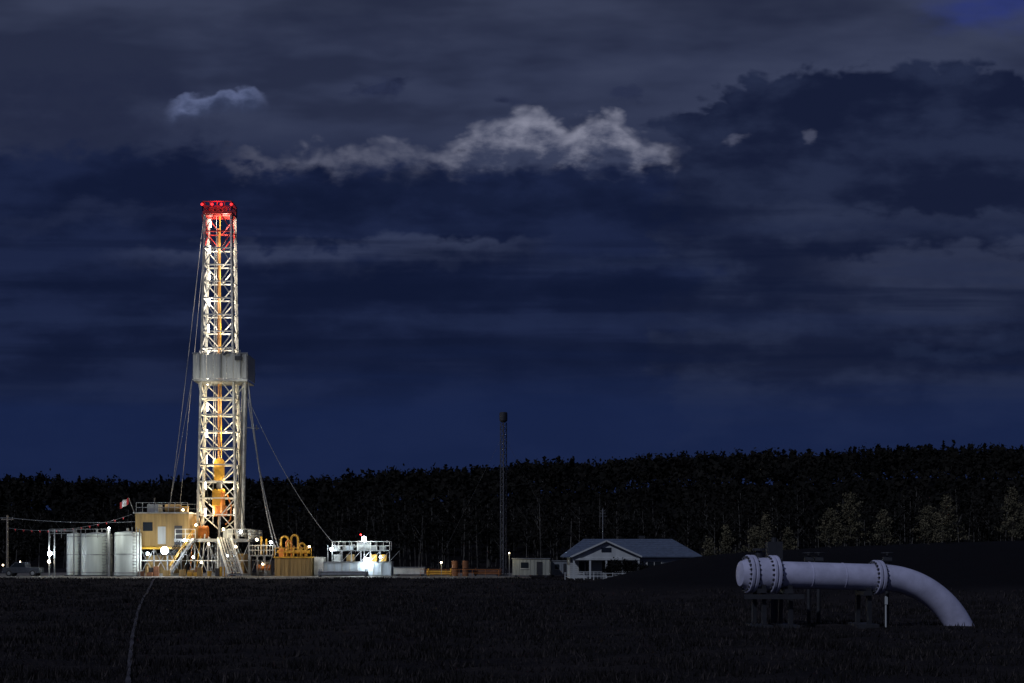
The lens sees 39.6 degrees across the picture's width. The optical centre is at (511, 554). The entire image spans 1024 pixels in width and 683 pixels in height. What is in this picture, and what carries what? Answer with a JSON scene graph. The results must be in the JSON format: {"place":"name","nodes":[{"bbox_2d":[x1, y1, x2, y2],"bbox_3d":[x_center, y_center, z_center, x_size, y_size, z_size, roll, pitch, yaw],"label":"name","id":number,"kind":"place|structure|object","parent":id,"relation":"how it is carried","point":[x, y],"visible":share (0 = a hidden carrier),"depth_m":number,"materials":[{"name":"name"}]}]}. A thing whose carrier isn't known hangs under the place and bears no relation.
{"place":"outdoors","nodes":[
{"label":"outdoors","id":0,"kind":"place"},
{"bbox_2d":[0,478,1023,682],"bbox_3d":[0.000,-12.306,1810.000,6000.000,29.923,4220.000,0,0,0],"label":"ground","id":1,"kind":"structure","parent":0,"point":[988,567],"depth_m":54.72,"materials":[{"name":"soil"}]},
{"bbox_2d":[1,515,134,575],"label":"utility pole","id":2,"kind":"object","parent":1,"relation":"on","point":[7,551],"visible":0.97,"depth_m":165.89,"materials":[{"name":"brown wood"}]},
{"bbox_2d":[11,514,131,532],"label":"pennant string","id":3,"kind":"object","parent":2,"relation":"attached to","point":[72,528],"visible":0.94,"depth_m":164.19,"materials":[{"name":"fabric"}]},
{"bbox_2d":[125,578,154,682],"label":"wheel track","id":4,"kind":"structure","parent":1,"relation":"on","point":[128,678],"depth_m":39.24,"materials":[{"name":"brown soil"}]},
{"bbox_2d":[0,572,530,578],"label":"gravel pad","id":5,"kind":"object","parent":1,"relation":"on","point":[61,575],"depth_m":159.62,"materials":[{"name":"grey gravel"}]},
{"bbox_2d":[2,561,43,575],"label":"pickup truck","id":6,"kind":"object","parent":5,"relation":"on","point":[13,569],"visible":0.96,"depth_m":162.10,"materials":[{"name":"paint"}]},
{"bbox_2d":[64,529,81,575],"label":"storage tank","id":7,"kind":"object","parent":5,"relation":"on","point":[69,554],"visible":0.7,"depth_m":165.16,"materials":[{"name":"metal"}]},
{"bbox_2d":[48,527,139,575],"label":"tank frame","id":8,"kind":"object","parent":5,"relation":"on","point":[61,533],"visible":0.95,"depth_m":162.53,"materials":[{"name":"metal"}]},
{"bbox_2d":[77,528,112,575],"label":"storage tank","id":9,"kind":"object","parent":5,"relation":"on","point":[94,555],"visible":0.84,"depth_m":162.98,"materials":[{"name":"metal"}]},
{"bbox_2d":[111,527,141,575],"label":"storage tank","id":10,"kind":"object","parent":5,"relation":"on","point":[126,553],"visible":0.97,"depth_m":160.48,"materials":[{"name":"metal"}]},
{"bbox_2d":[133,201,339,575],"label":"drilling rig","id":11,"kind":"object","parent":5,"relation":"on","point":[174,524],"visible":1,"depth_m":166.06,"materials":[{"name":"white paint"}]},
{"bbox_2d":[120,498,134,513],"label":"flag","id":12,"kind":"object","parent":11,"relation":"attached to","point":[123,503],"visible":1,"depth_m":162.81,"materials":[{"name":"fabric"}]},
{"bbox_2d":[250,534,315,575],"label":"pump platform","id":13,"kind":"structure","parent":5,"relation":"on","point":[287,565],"depth_m":163.44,"materials":[{"name":"yellow paint"}]},
{"bbox_2d":[318,569,368,576],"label":"pipe rack","id":14,"kind":"object","parent":5,"relation":"on","point":[321,573],"visible":0.98,"depth_m":157.37,"materials":[{"name":"metal"}]},
{"bbox_2d":[314,534,398,574],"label":"mud tank unit","id":15,"kind":"object","parent":5,"relation":"on","point":[372,564],"visible":0.97,"depth_m":163.74,"materials":[{"name":"white paint"}]},
{"bbox_2d":[393,567,425,575],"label":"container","id":16,"kind":"object","parent":5,"relation":"on","point":[398,571],"visible":0.94,"depth_m":163.50,"materials":[{"name":"grey metal"}]},
{"bbox_2d":[426,568,451,575],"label":"pipe rack","id":17,"kind":"object","parent":5,"relation":"on","point":[428,573],"visible":0.92,"depth_m":162.31,"materials":[{"name":"metal"}]},
{"bbox_2d":[452,561,457,575],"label":"steel drum stack","id":18,"kind":"object","parent":5,"relation":"on","point":[454,565],"visible":0.96,"depth_m":161.68,"materials":[{"name":"brown metal"}]},
{"bbox_2d":[420,569,498,576],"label":"safety fence","id":19,"kind":"object","parent":5,"relation":"on","point":[462,569],"visible":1,"depth_m":157.43,"materials":[{"name":"metal"}]},
{"bbox_2d":[462,561,468,575],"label":"steel drum stack","id":20,"kind":"object","parent":5,"relation":"on","point":[465,564],"visible":0.98,"depth_m":161.72,"materials":[{"name":"brown metal"}]},
{"bbox_2d":[474,568,501,575],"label":"pipe rack","id":21,"kind":"object","parent":5,"relation":"on","point":[485,572],"visible":0.97,"depth_m":163.42,"materials":[{"name":"metal"}]},
{"bbox_2d":[434,412,554,575],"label":"flare stack","id":22,"kind":"object","parent":1,"relation":"on","point":[503,417],"visible":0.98,"depth_m":165.97,"materials":[{"name":"metal"}]},
{"bbox_2d":[0,440,1023,567],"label":"distant forest","id":23,"kind":"object","parent":1,"relation":"on","point":[346,509],"visible":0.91,"depth_m":326.52,"materials":[{"name":"plant"}]},
{"bbox_2d":[512,558,549,576],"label":"site trailer","id":24,"kind":"object","parent":1,"relation":"on","point":[530,566],"visible":0.98,"depth_m":155.00,"materials":[{"name":"metal"}]},
{"bbox_2d":[550,560,566,576],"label":"site trailer","id":25,"kind":"object","parent":1,"relation":"on","point":[558,567],"visible":0.76,"depth_m":157.00,"materials":[{"name":"metal"}]},
{"bbox_2d":[565,572,624,579],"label":"white rail fence","id":26,"kind":"object","parent":1,"relation":"on","point":[584,576],"visible":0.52,"depth_m":139.16,"materials":[{"name":"white wood"}]},
{"bbox_2d":[571,540,641,578],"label":"porch","id":27,"kind":"object","parent":1,"relation":"on","point":[605,551],"visible":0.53,"depth_m":144.80,"materials":[{"name":"white wood"}]},
{"bbox_2d":[602,562,617,577],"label":"garden shrub","id":28,"kind":"object","parent":1,"relation":"on","point":[608,568],"visible":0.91,"depth_m":141.82,"materials":[{"name":"green plant"}]},
{"bbox_2d":[609,557,629,574],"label":"garden shrub","id":29,"kind":"object","parent":1,"relation":"on","point":[620,568],"visible":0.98,"depth_m":141.94,"materials":[{"name":"green plant"}]},
{"bbox_2d":[567,557,690,578],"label":"walls","id":30,"kind":"structure","parent":1,"relation":"on","point":[596,565],"depth_m":147.00,"materials":[{"name":"white wood"}]},
{"bbox_2d":[578,560,661,578],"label":"windows","id":31,"kind":"structure","parent":30,"relation":"attached to","point":[583,565],"depth_m":146.94,"materials":[{"name":"black glass"}]},
{"bbox_2d":[560,539,701,556],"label":"roof","id":32,"kind":"structure","parent":30,"relation":"on","point":[657,548],"depth_m":148.65,"materials":[{"name":"grey metal"}]},
{"bbox_2d":[600,509,604,538],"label":"antenna","id":33,"kind":"object","parent":32,"relation":"on","point":[602,510],"visible":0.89,"depth_m":151.96,"materials":[{"name":"metal"}]},
{"bbox_2d":[624,559,641,572],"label":"garden shrub","id":34,"kind":"object","parent":1,"relation":"on","point":[632,566],"visible":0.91,"depth_m":141.70,"materials":[{"name":"green plant"}]},
{"bbox_2d":[701,535,717,555],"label":"spruce tree","id":35,"kind":"object","parent":1,"relation":"on","point":[707,552],"visible":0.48,"depth_m":148.74,"materials":[{"name":"green plant"}]},
{"bbox_2d":[712,524,739,554],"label":"spruce tree","id":36,"kind":"object","parent":1,"relation":"on","point":[726,545],"visible":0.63,"depth_m":151.93,"materials":[{"name":"green plant"}]},
{"bbox_2d":[738,524,766,551],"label":"spruce tree","id":37,"kind":"object","parent":1,"relation":"on","point":[755,536],"visible":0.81,"depth_m":147.96,"materials":[{"name":"green plant"}]},
{"bbox_2d":[754,512,775,547],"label":"spruce tree","id":38,"kind":"object","parent":1,"relation":"on","point":[766,527],"visible":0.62,"depth_m":152.88,"materials":[{"name":"green plant"}]},
{"bbox_2d":[780,526,797,549],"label":"spruce tree","id":39,"kind":"object","parent":1,"relation":"on","point":[788,535],"visible":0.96,"depth_m":157.78,"materials":[{"name":"green plant"}]},
{"bbox_2d":[815,508,848,547],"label":"spruce tree","id":40,"kind":"object","parent":1,"relation":"on","point":[829,526],"visible":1,"depth_m":149.79,"materials":[{"name":"green plant"}]},
{"bbox_2d":[832,492,871,546],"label":"spruce tree","id":41,"kind":"object","parent":1,"relation":"on","point":[849,514],"visible":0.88,"depth_m":152.83,"materials":[{"name":"green plant"}]},
{"bbox_2d":[736,537,973,628],"bbox_3d":[12.198,1.626,49.417,9.042,4.452,3.487,0,0,0],"label":"gas pipeline","id":42,"kind":"object","parent":1,"relation":"on","point":[772,575],"visible":0.99,"depth_m":48.73,"materials":[{"name":"paint"}]},
{"bbox_2d":[868,509,899,545],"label":"spruce tree","id":43,"kind":"object","parent":1,"relation":"on","point":[883,530],"visible":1,"depth_m":148.86,"materials":[{"name":"green plant"}]},
{"bbox_2d":[885,596,887,626],"bbox_3d":[12.750,2.010,48.490,0.100,1.180,0.080,0,0,0],"label":"marker post","id":44,"kind":"object","parent":1,"relation":"on","point":[886,600],"visible":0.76,"depth_m":48.47,"materials":[{"name":"white metal"}]},
{"bbox_2d":[910,504,952,543],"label":"spruce tree","id":45,"kind":"object","parent":1,"relation":"on","point":[928,516],"visible":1,"depth_m":150.85,"materials":[{"name":"green plant"}]},
{"bbox_2d":[929,494,970,543],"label":"spruce tree","id":46,"kind":"object","parent":1,"relation":"on","point":[947,516],"visible":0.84,"depth_m":154.91,"materials":[{"name":"green plant"}]},
{"bbox_2d":[994,486,1023,540],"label":"spruce tree","id":47,"kind":"object","parent":1,"relation":"on","point":[1012,514],"visible":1,"depth_m":149.86,"materials":[{"name":"green plant"}]},
{"bbox_2d":[1013,501,1023,535],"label":"spruce tree","id":48,"kind":"object","parent":1,"relation":"on","point":[1021,528],"visible":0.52,"depth_m":154.17,"materials":[{"name":"green plant"}]},
{"bbox_2d":[0,0,1023,509],"label":"sky","id":49,"kind":"structure","parent":0,"point":[615,228],"materials":[{"name":"blue"}]}
]}

